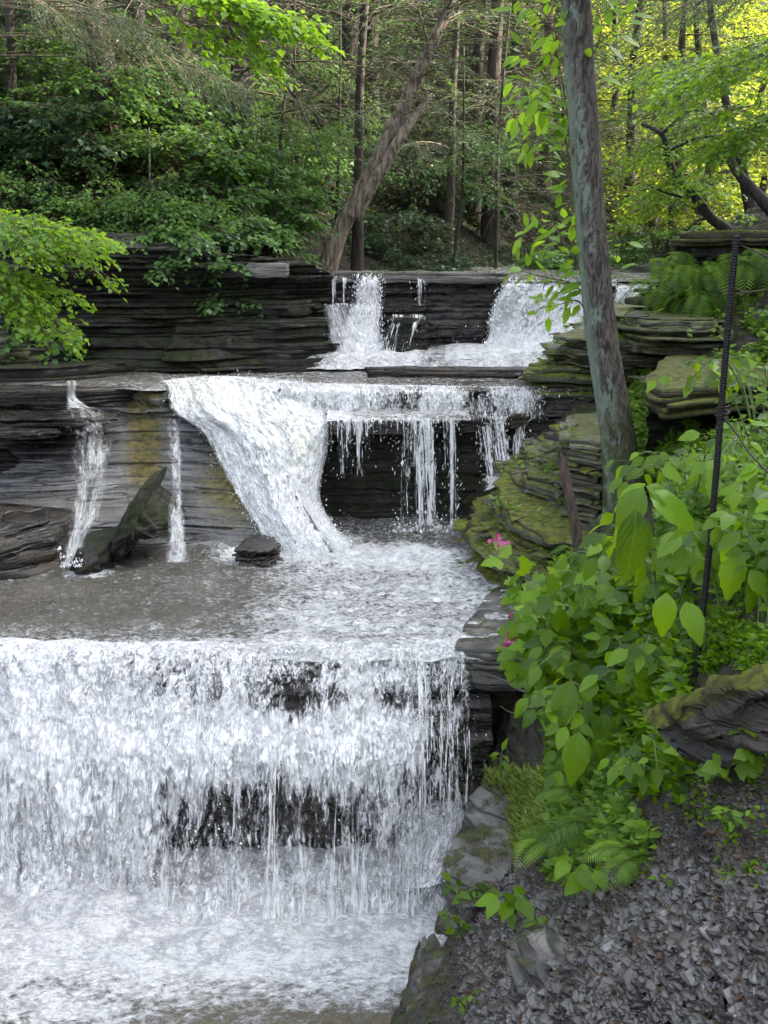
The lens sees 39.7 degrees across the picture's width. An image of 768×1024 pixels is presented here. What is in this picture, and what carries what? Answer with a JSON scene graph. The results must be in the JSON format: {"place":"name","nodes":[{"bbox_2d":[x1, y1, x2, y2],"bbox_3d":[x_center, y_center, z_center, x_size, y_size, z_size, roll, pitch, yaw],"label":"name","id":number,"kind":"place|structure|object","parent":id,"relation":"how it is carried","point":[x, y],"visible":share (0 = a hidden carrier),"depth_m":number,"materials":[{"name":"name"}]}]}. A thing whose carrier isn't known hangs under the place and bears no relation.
{"place":"outdoors","nodes":[
{"label":"outdoors","id":0,"kind":"place"},
{"bbox_2d":[0,380,332,552],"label":"rock slope","id":1,"kind":"structure","parent":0,"point":[139,438],"depth_m":8.76,"materials":[{"name":"stone"}]},
{"bbox_2d":[0,449,19,470],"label":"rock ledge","id":2,"kind":"object","parent":1,"relation":"on","point":[8,460],"visible":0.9,"depth_m":8.65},
{"bbox_2d":[0,206,128,364],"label":"maple tree","id":3,"kind":"object","parent":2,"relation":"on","point":[19,294],"visible":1,"depth_m":7.28,"materials":[{"name":"green plant"}]},
{"bbox_2d":[0,503,77,579],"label":"rock ledge","id":4,"kind":"object","parent":1,"relation":"on","point":[33,539],"visible":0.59,"depth_m":7.73,"materials":[{"name":"stone"}]},
{"bbox_2d":[0,408,120,426],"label":"rock ledge","id":5,"kind":"object","parent":1,"relation":"attached to","point":[64,417],"visible":1,"depth_m":8.59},
{"bbox_2d":[0,384,136,405],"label":"rock ledge","id":6,"kind":"object","parent":1,"relation":"on","point":[29,394],"visible":0.98,"depth_m":8.96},
{"bbox_2d":[0,359,144,382],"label":"rock ledge","id":7,"kind":"object","parent":1,"relation":"on","point":[49,371],"visible":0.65,"depth_m":9.70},
{"bbox_2d":[110,467,185,561],"bbox_3d":[-1.821,0.033,8.056,0.564,0.599,0.913,0,14,0],"label":"boulder","id":8,"kind":"object","parent":1,"relation":"on","point":[153,504],"visible":0.98,"depth_m":7.81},
{"bbox_2d":[0,241,332,373],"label":"rock cliff","id":9,"kind":"structure","parent":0,"point":[159,328],"depth_m":10.19,"materials":[{"name":"stone"}]},
{"bbox_2d":[119,221,260,289],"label":"shrub","id":10,"kind":"object","parent":9,"relation":"on","point":[193,239],"visible":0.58,"depth_m":10.01,"materials":[{"name":"green plant"}]},
{"bbox_2d":[200,317,336,345],"bbox_3d":[-1.184,-1.733,10.692,1.517,0.460,0.833,0,14,0],"label":"rock ledge","id":11,"kind":"object","parent":9,"relation":"attached to","point":[307,329],"visible":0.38,"depth_m":10.36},
{"bbox_2d":[208,339,341,372],"bbox_3d":[-1.114,-1.503,10.579,1.534,0.406,0.745,0,14,0],"label":"rock ledge","id":12,"kind":"object","parent":9,"relation":"on","point":[282,357],"visible":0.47,"depth_m":10.25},
{"bbox_2d":[0,840,446,1023],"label":"water","id":13,"kind":"structure","parent":0,"point":[92,954],"depth_m":5.37,"materials":[{"name":"liquid"}]},
{"bbox_2d":[0,637,471,926],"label":"waterfall","id":14,"kind":"structure","parent":0,"point":[69,683],"depth_m":5.91,"materials":[{"name":"liquid"}]},
{"bbox_2d":[0,516,507,663],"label":"water","id":15,"kind":"structure","parent":0,"point":[379,586],"depth_m":7.11,"materials":[{"name":"liquid"}]},
{"bbox_2d":[164,376,352,552],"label":"waterfall","id":16,"kind":"structure","parent":0,"point":[281,418],"depth_m":8.63,"materials":[{"name":"liquid"}]},
{"bbox_2d":[60,370,592,391],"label":"water","id":17,"kind":"structure","parent":0,"point":[146,381],"depth_m":9.57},
{"bbox_2d":[0,271,619,948],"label":"water spray","id":18,"kind":"object","parent":17,"relation":"on","point":[494,307],"visible":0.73,"depth_m":8.41,"materials":[{"name":"white"}]},
{"bbox_2d":[0,0,767,282],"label":"hills","id":19,"kind":"structure","parent":0,"point":[370,258],"depth_m":15.54,"materials":[{"name":"green plant"}]},
{"bbox_2d":[0,103,108,230],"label":"young tree","id":20,"kind":"object","parent":19,"relation":"on","point":[46,184],"visible":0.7,"depth_m":10.33,"materials":[{"name":"green plant"}]},
{"bbox_2d":[0,15,125,136],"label":"shrub","id":21,"kind":"object","parent":19,"relation":"on","point":[29,78],"visible":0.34,"depth_m":11.39,"materials":[{"name":"green plant"}]},
{"bbox_2d":[0,94,163,178],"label":"shrub","id":22,"kind":"object","parent":19,"relation":"on","point":[86,144],"visible":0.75,"depth_m":10.49,"materials":[{"name":"green plant"}]},
{"bbox_2d":[23,113,169,242],"bbox_3d":[-2.644,-3.126,10.291,1.487,1.472,1.037,2,14,9],"label":"young tree","id":23,"kind":"object","parent":19,"relation":"on","point":[87,193],"visible":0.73,"depth_m":10.25,"materials":[{"name":"green plant"}]},
{"bbox_2d":[7,51,196,172],"bbox_3d":[-2.995,-4.161,11.408,1.995,1.172,1.966,8,16,29],"label":"shrub","id":24,"kind":"object","parent":19,"relation":"on","point":[118,83],"visible":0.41,"depth_m":10.82,"materials":[{"name":"green plant"}]},
{"bbox_2d":[0,0,239,177],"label":"hemlock tree","id":25,"kind":"object","parent":19,"relation":"on","point":[100,98],"visible":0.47,"depth_m":10.87,"materials":[{"name":"green plant"}]},
{"bbox_2d":[0,0,283,144],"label":"hemlock tree","id":26,"kind":"object","parent":19,"relation":"on","point":[198,74],"visible":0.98,"depth_m":9.74,"materials":[{"name":"green plant"}]},
{"bbox_2d":[64,127,221,255],"bbox_3d":[-2.356,-3.038,10.227,1.548,1.328,0.965,0,14,0],"label":"young tree","id":27,"kind":"object","parent":19,"relation":"on","point":[166,206],"visible":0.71,"depth_m":10.24,"materials":[{"name":"green plant"}]},
{"bbox_2d":[41,29,271,155],"bbox_3d":[-2.590,-4.502,11.712,2.351,1.368,2.180,8,16,30],"label":"shrub","id":28,"kind":"object","parent":19,"relation":"on","point":[175,102],"visible":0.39,"depth_m":11.41,"materials":[{"name":"green plant"}]},
{"bbox_2d":[92,120,268,213],"bbox_3d":[-2.153,-3.592,11.134,1.983,0.960,1.808,0,14,0],"label":"shrub","id":29,"kind":"object","parent":19,"relation":"on","point":[202,145],"visible":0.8,"depth_m":10.84,"materials":[{"name":"green plant"}]},
{"bbox_2d":[71,0,344,91],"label":"maple tree","id":30,"kind":"object","parent":19,"relation":"on","point":[258,15],"visible":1,"depth_m":7.87,"materials":[{"name":"green plant"}]},
{"bbox_2d":[150,143,310,206],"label":"shrub","id":31,"kind":"object","parent":19,"relation":"on","point":[260,165],"visible":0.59,"depth_m":11.26,"materials":[{"name":"green plant"}]},
{"bbox_2d":[210,212,300,256],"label":"shrub","id":32,"kind":"object","parent":19,"relation":"on","point":[262,237],"visible":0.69,"depth_m":10.48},
{"bbox_2d":[199,112,345,205],"bbox_3d":[-1.425,-4.008,12.190,1.908,1.026,1.777,13,19,42],"label":"shrub","id":33,"kind":"object","parent":19,"relation":"on","point":[243,138],"visible":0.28,"depth_m":11.77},
{"bbox_2d":[113,0,435,196],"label":"hemlock tree","id":34,"kind":"object","parent":19,"relation":"on","point":[245,72],"visible":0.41,"depth_m":11.83,"materials":[{"name":"green plant"}]},
{"bbox_2d":[233,190,338,236],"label":"shrub","id":35,"kind":"object","parent":19,"relation":"on","point":[284,217],"visible":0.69,"depth_m":11.63,"materials":[{"name":"green plant"}]},
{"bbox_2d":[196,45,379,224],"bbox_3d":[-1.092,-4.175,11.743,2.116,2.033,1.243,0,14,0],"label":"young tree","id":36,"kind":"object","parent":19,"relation":"on","point":[324,138],"visible":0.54,"depth_m":11.80,"materials":[{"name":"green plant"}]},
{"bbox_2d":[0,0,666,262],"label":"ground cover","id":37,"kind":"object","parent":19,"relation":"on","point":[130,174],"visible":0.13,"depth_m":14.65,"materials":[{"name":"green plant"}]},
{"bbox_2d":[182,0,536,270],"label":"hemlock tree","id":38,"kind":"object","parent":19,"relation":"on","point":[357,256],"visible":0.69,"depth_m":11.99,"materials":[{"name":"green plant"}]},
{"bbox_2d":[220,0,518,167],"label":"hemlock tree","id":39,"kind":"object","parent":19,"relation":"on","point":[345,43],"visible":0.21,"depth_m":15.75,"materials":[{"name":"green plant"}]},
{"bbox_2d":[270,0,526,155],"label":"hemlock tree","id":40,"kind":"object","parent":19,"relation":"on","point":[367,100],"visible":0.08,"depth_m":17.50,"materials":[{"name":"green plant"}]},
{"bbox_2d":[332,210,465,261],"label":"shrub","id":41,"kind":"object","parent":19,"relation":"on","point":[405,245],"visible":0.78,"depth_m":14.04,"materials":[{"name":"green plant"}]},
{"bbox_2d":[350,157,485,219],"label":"shrub","id":42,"kind":"object","parent":19,"relation":"on","point":[440,191],"visible":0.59,"depth_m":15.63,"materials":[{"name":"green plant"}]},
{"bbox_2d":[310,0,536,273],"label":"leaning tree","id":43,"kind":"object","parent":19,"relation":"on","point":[382,158],"visible":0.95,"depth_m":11.57,"materials":[{"name":"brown plant"}]},
{"bbox_2d":[353,0,554,254],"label":"hemlock tree","id":44,"kind":"object","parent":19,"relation":"on","point":[449,206],"visible":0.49,"depth_m":14.58,"materials":[{"name":"green plant"}]},
{"bbox_2d":[374,46,539,268],"bbox_3d":[0.794,-4.125,12.745,2.109,2.775,1.172,0,14,0],"label":"young tree","id":45,"kind":"object","parent":19,"relation":"on","point":[488,151],"visible":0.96,"depth_m":12.72,"materials":[{"name":"green plant"}]},
{"bbox_2d":[353,0,628,229],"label":"hemlock tree","id":46,"kind":"object","parent":19,"relation":"on","point":[478,67],"visible":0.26,"depth_m":16.40,"materials":[{"name":"green plant"}]},
{"bbox_2d":[328,0,665,252],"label":"hemlock tree","id":47,"kind":"object","parent":19,"relation":"on","point":[487,226],"visible":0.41,"depth_m":15.82,"materials":[{"name":"green plant"}]},
{"bbox_2d":[383,0,652,222],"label":"hemlock tree","id":48,"kind":"object","parent":19,"relation":"on","point":[601,60],"visible":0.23,"depth_m":17.67,"materials":[{"name":"green plant"}]},
{"bbox_2d":[529,0,763,235],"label":"hemlock tree","id":49,"kind":"object","parent":19,"relation":"on","point":[629,135],"visible":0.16,"depth_m":19.62,"materials":[{"name":"green plant"}]},
{"bbox_2d":[607,221,711,269],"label":"shrub","id":50,"kind":"object","parent":19,"relation":"on","point":[665,248],"visible":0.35,"depth_m":13.65,"materials":[{"name":"green plant"}]},
{"bbox_2d":[565,1,767,231],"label":"tree","id":51,"kind":"object","parent":19,"relation":"on","point":[652,224],"visible":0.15,"depth_m":21.13,"materials":[{"name":"green plant"}]},
{"bbox_2d":[566,0,767,234],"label":"hemlock tree","id":52,"kind":"object","parent":19,"relation":"on","point":[681,49],"visible":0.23,"depth_m":17.40,"materials":[{"name":"green plant"}]},
{"bbox_2d":[569,0,767,254],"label":"tree","id":53,"kind":"object","parent":19,"relation":"on","point":[697,215],"visible":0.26,"depth_m":17.92,"materials":[{"name":"green plant"}]},
{"bbox_2d":[596,0,755,239],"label":"maple tree","id":54,"kind":"object","parent":19,"relation":"on","point":[749,203],"visible":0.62,"depth_m":12.46,"materials":[{"name":"green plant"}]},
{"bbox_2d":[280,382,539,418],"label":"waterfall","id":55,"kind":"structure","parent":0,"point":[348,392],"depth_m":9.04,"materials":[{"name":"liquid"}]},
{"bbox_2d":[306,343,546,369],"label":"water","id":56,"kind":"structure","parent":0,"point":[474,352],"depth_m":10.31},
{"bbox_2d":[395,418,458,524],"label":"waterfall","id":57,"kind":"structure","parent":0,"point":[419,464],"depth_m":8.62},
{"bbox_2d":[403,800,464,890],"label":"waterfall","id":58,"kind":"structure","parent":0,"point":[433,853],"depth_m":5.95,"materials":[{"name":"liquid"}]},
{"bbox_2d":[390,204,767,1023],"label":"ground","id":59,"kind":"structure","parent":0,"point":[524,744],"depth_m":5.82,"materials":[{"name":"plant"}]},
{"bbox_2d":[21,658,492,852],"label":"rock wall","id":60,"kind":"structure","parent":59,"relation":"on","point":[306,816],"depth_m":6.21,"materials":[{"name":"stone"}]},
{"bbox_2d":[398,933,449,1013],"bbox_3d":[0.240,2.364,5.016,0.495,0.542,0.951,0,14,0],"label":"rock slab","id":61,"kind":"object","parent":59,"relation":"on","point":[430,953],"visible":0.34,"depth_m":5.04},
{"bbox_2d":[279,377,594,419],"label":"rock wall","id":62,"kind":"structure","parent":59,"relation":"on","point":[552,407],"depth_m":9.16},
{"bbox_2d":[364,365,527,377],"bbox_3d":[1.115,-1.267,9.905,2.603,0.167,0.351,2,14,6],"label":"rock ledge","id":63,"kind":"object","parent":62,"relation":"on","point":[406,371],"visible":0.43,"depth_m":9.85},
{"bbox_2d":[319,416,555,517],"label":"rock wall","id":64,"kind":"structure","parent":59,"relation":"on","point":[370,490],"depth_m":9.18,"materials":[{"name":"stone"}]},
{"bbox_2d":[327,409,532,434],"bbox_3d":[0.404,-0.769,8.988,1.822,0.140,0.737,0,14,0],"label":"rock ledge","id":65,"kind":"object","parent":64,"relation":"on","point":[519,419],"visible":0.36,"depth_m":8.75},
{"bbox_2d":[434,784,515,936],"bbox_3d":[0.659,2.025,5.574,0.744,0.820,1.005,6,15,23],"label":"rock slab","id":66,"kind":"object","parent":59,"relation":"on","point":[478,852],"visible":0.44,"depth_m":5.48,"materials":[{"name":"stone"}]},
{"bbox_2d":[319,281,661,347],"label":"rock wall","id":67,"kind":"structure","parent":59,"relation":"on","point":[451,311],"depth_m":10.92,"materials":[{"name":"stone"}]},
{"bbox_2d":[337,277,383,352],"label":"waterfall","id":68,"kind":"structure","parent":67,"relation":"attached to","point":[363,318],"depth_m":10.64,"materials":[{"name":"liquid"}]},
{"bbox_2d":[330,270,507,283],"bbox_3d":[0.363,-2.456,11.127,1.829,0.126,0.798,0,14,0],"label":"rock ledge","id":69,"kind":"object","parent":67,"relation":"on","point":[444,277],"visible":0.95,"depth_m":10.77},
{"bbox_2d":[486,280,615,349],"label":"waterfall","id":70,"kind":"structure","parent":67,"relation":"attached to","point":[532,342],"depth_m":10.76,"materials":[{"name":"liquid"}]},
{"bbox_2d":[455,586,536,691],"bbox_3d":[1.172,0.757,6.838,1.521,0.286,1.502,0,14,0],"label":"rock ledge","id":71,"kind":"object","parent":59,"relation":"on","point":[483,648],"visible":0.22,"depth_m":6.21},
{"bbox_2d":[453,500,546,590],"bbox_3d":[1.284,0.218,8.228,1.739,0.571,3.030,5,15,20],"label":"mossy outcrop","id":72,"kind":"object","parent":59,"relation":"on","point":[492,575],"visible":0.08,"depth_m":7.70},
{"bbox_2d":[469,442,602,580],"bbox_3d":[1.368,-0.094,8.122,1.390,0.552,2.996,4,14,15],"label":"mossy outcrop","id":73,"kind":"object","parent":72,"relation":"on","point":[533,528],"visible":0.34,"depth_m":7.34,"materials":[{"name":"stone"}]},
{"bbox_2d":[508,432,563,508],"bbox_3d":[1.552,-0.370,8.493,1.161,0.590,2.464,3,14,14],"label":"mossy outcrop","id":74,"kind":"object","parent":73,"relation":"on","point":[532,474],"visible":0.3,"depth_m":7.92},
{"bbox_2d":[549,412,602,522],"bbox_3d":[1.454,-0.392,7.771,0.524,0.597,1.740,3,14,10],"label":"mossy outcrop","id":75,"kind":"object","parent":73,"relation":"on","point":[579,442],"visible":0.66,"depth_m":7.14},
{"bbox_2d":[481,761,547,853],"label":"ground cover","id":76,"kind":"object","parent":59,"relation":"on","point":[521,791],"visible":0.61,"depth_m":5.53,"materials":[{"name":"green plant"}]},
{"bbox_2d":[480,533,572,681],"bbox_3d":[0.734,0.539,5.516,0.497,0.886,0.933,0,14,0],"label":"flowering raspberry","id":77,"kind":"object","parent":59,"relation":"on","point":[556,622],"visible":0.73,"depth_m":5.33,"materials":[{"name":"green plant"}]},
{"bbox_2d":[505,927,571,1011],"bbox_3d":[0.625,1.643,3.511,0.330,0.338,0.724,-5,15,-20],"label":"rock slab","id":78,"kind":"object","parent":59,"relation":"on","point":[529,955],"visible":0.16,"depth_m":3.68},
{"bbox_2d":[531,785,596,857],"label":"fern","id":79,"kind":"object","parent":59,"relation":"on","point":[572,823],"visible":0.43,"depth_m":4.32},
{"bbox_2d":[514,676,614,749],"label":"leafy plant","id":80,"kind":"object","parent":59,"relation":"on","point":[582,720],"visible":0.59,"depth_m":4.66,"materials":[{"name":"green plant"}]},
{"bbox_2d":[492,0,653,535],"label":"tree","id":81,"kind":"object","parent":59,"relation":"on","point":[580,116],"visible":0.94,"depth_m":6.47,"materials":[{"name":"green plant"}]},
{"bbox_2d":[514,354,633,403],"bbox_3d":[2.118,-1.326,10.005,1.566,0.468,2.421,4,14,16],"label":"mossy outcrop","id":82,"kind":"object","parent":59,"relation":"on","point":[542,373],"visible":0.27,"depth_m":9.11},
{"bbox_2d":[540,338,652,375],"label":"mossy outcrop","id":83,"kind":"object","parent":82,"relation":"on","point":[555,352],"visible":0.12,"depth_m":9.26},
{"bbox_2d":[548,317,670,369],"bbox_3d":[2.407,-1.656,10.075,1.385,0.372,3.277,4,14,17],"label":"mossy outcrop","id":84,"kind":"object","parent":83,"relation":"on","point":[575,345],"visible":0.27,"depth_m":8.89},
{"bbox_2d":[614,301,734,354],"bbox_3d":[2.562,-1.780,9.777,1.263,0.413,3.594,4,14,16],"label":"mossy outcrop","id":85,"kind":"object","parent":84,"relation":"on","point":[651,332],"visible":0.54,"depth_m":8.38,"materials":[{"name":"stone"}]},
{"bbox_2d":[519,617,645,687],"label":"leafy plant","id":86,"kind":"object","parent":59,"relation":"on","point":[558,658],"visible":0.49,"depth_m":4.98,"materials":[{"name":"green plant"}]},
{"bbox_2d":[428,670,767,1023],"bbox_3d":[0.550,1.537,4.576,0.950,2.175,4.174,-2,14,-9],"label":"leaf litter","id":87,"kind":"object","parent":59,"relation":"on","point":[727,859],"visible":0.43,"depth_m":3.42,"materials":[{"name":"gravel"}]},
{"bbox_2d":[537,733,662,889],"bbox_3d":[0.865,1.241,4.527,0.404,0.869,1.752,0,14,0],"label":"ground cover","id":88,"kind":"object","parent":59,"relation":"on","point":[619,821],"visible":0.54,"depth_m":4.17,"materials":[{"name":"plant"}]},
{"bbox_2d":[521,559,689,630],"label":"leafy plant","id":89,"kind":"object","parent":59,"relation":"on","point":[572,587],"visible":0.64,"depth_m":5.00,"materials":[{"name":"green plant"}]},
{"bbox_2d":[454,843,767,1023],"bbox_3d":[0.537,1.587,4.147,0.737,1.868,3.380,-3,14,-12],"label":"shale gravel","id":90,"kind":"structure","parent":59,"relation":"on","point":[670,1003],"depth_m":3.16,"materials":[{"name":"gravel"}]},
{"bbox_2d":[535,537,696,810],"bbox_3d":[1.111,0.710,5.421,0.731,1.332,3.762,0,14,0],"label":"ground cover","id":91,"kind":"object","parent":59,"relation":"on","point":[627,715],"visible":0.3,"depth_m":4.35,"materials":[{"name":"green plant"}]},
{"bbox_2d":[598,728,680,795],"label":"leafy plant","id":92,"kind":"object","parent":59,"relation":"on","point":[628,765],"visible":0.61,"depth_m":3.87,"materials":[{"name":"green plant"}]},
{"bbox_2d":[578,512,716,607],"bbox_3d":[1.206,0.339,4.521,0.761,0.606,0.527,7,16,27],"label":"leafy plant","id":93,"kind":"object","parent":59,"relation":"on","point":[596,544],"visible":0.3,"depth_m":4.56,"materials":[{"name":"green plant"}]},
{"bbox_2d":[607,617,692,674],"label":"leafy plant","id":94,"kind":"object","parent":59,"relation":"on","point":[635,653],"visible":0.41,"depth_m":4.22,"materials":[{"name":"green plant"}]},
{"bbox_2d":[550,483,767,786],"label":"leafy plant","id":95,"kind":"object","parent":59,"relation":"on","point":[633,534],"visible":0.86,"depth_m":3.98,"materials":[{"name":"green plant"}]},
{"bbox_2d":[597,0,767,159],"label":"hemlock tree","id":96,"kind":"object","parent":59,"relation":"on","point":[687,9],"visible":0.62,"depth_m":10.61,"materials":[{"name":"green plant"}]},
{"bbox_2d":[605,448,765,527],"bbox_3d":[1.463,-0.045,5.036,0.836,0.558,0.774,0,14,0],"label":"leafy plant","id":97,"kind":"object","parent":59,"relation":"on","point":[666,474],"visible":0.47,"depth_m":5.03,"materials":[{"name":"green plant"}]},
{"bbox_2d":[615,109,757,230],"bbox_3d":[3.426,-3.531,11.664,1.769,1.693,0.604,0,14,0],"label":"bent tree","id":98,"kind":"object","parent":59,"relation":"on","point":[696,198],"visible":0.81,"depth_m":11.70,"materials":[{"name":"green plant"}]},
{"bbox_2d":[621,35,767,193],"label":"maple tree","id":99,"kind":"object","parent":59,"relation":"on","point":[733,142],"visible":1,"depth_m":8.19,"materials":[{"name":"green plant"}]},
{"bbox_2d":[624,235,767,312],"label":"fern","id":100,"kind":"object","parent":59,"relation":"on","point":[701,254],"visible":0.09,"depth_m":9.06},
{"bbox_2d":[624,763,767,888],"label":"ground cover","id":101,"kind":"object","parent":59,"relation":"on","point":[700,812],"visible":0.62,"depth_m":3.31,"materials":[{"name":"green plant"}]},
{"bbox_2d":[642,664,767,769],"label":"rock slab","id":102,"kind":"object","parent":59,"relation":"on","point":[714,711],"visible":0.99,"depth_m":3.30,"materials":[{"name":"stone"}]},
{"bbox_2d":[642,354,767,419],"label":"rock slab","id":103,"kind":"object","parent":59,"relation":"on","point":[667,401],"visible":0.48,"depth_m":6.48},
{"bbox_2d":[646,486,767,612],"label":"leafy plant","id":104,"kind":"object","parent":59,"relation":"on","point":[664,558],"visible":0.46,"depth_m":3.95,"materials":[{"name":"green plant"}]},
{"bbox_2d":[646,353,767,451],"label":"leafy plant","id":105,"kind":"object","parent":59,"relation":"on","point":[750,364],"visible":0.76,"depth_m":5.42,"materials":[{"name":"green plant"}]},
{"bbox_2d":[647,597,767,686],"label":"ground cover","id":106,"kind":"object","parent":59,"relation":"on","point":[732,641],"visible":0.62,"depth_m":3.83,"materials":[{"name":"green plant"}]},
{"bbox_2d":[651,412,767,610],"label":"ground cover","id":107,"kind":"object","parent":59,"relation":"on","point":[760,537],"visible":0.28,"depth_m":5.18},
{"bbox_2d":[691,235,739,682],"bbox_3d":[1.188,-0.132,3.778,0.062,1.645,0.124,0,14,0],"label":"iron post","id":108,"kind":"object","parent":59,"relation":"on","point":[721,409],"visible":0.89,"depth_m":3.72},
{"bbox_2d":[684,439,767,510],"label":"leafy plant","id":109,"kind":"object","parent":59,"relation":"on","point":[731,490],"visible":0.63,"depth_m":4.06,"materials":[{"name":"green plant"}]},
{"bbox_2d":[702,464,767,618],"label":"leafy plant","id":110,"kind":"object","parent":59,"relation":"on","point":[729,541],"visible":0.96,"depth_m":3.65,"materials":[{"name":"green plant"}]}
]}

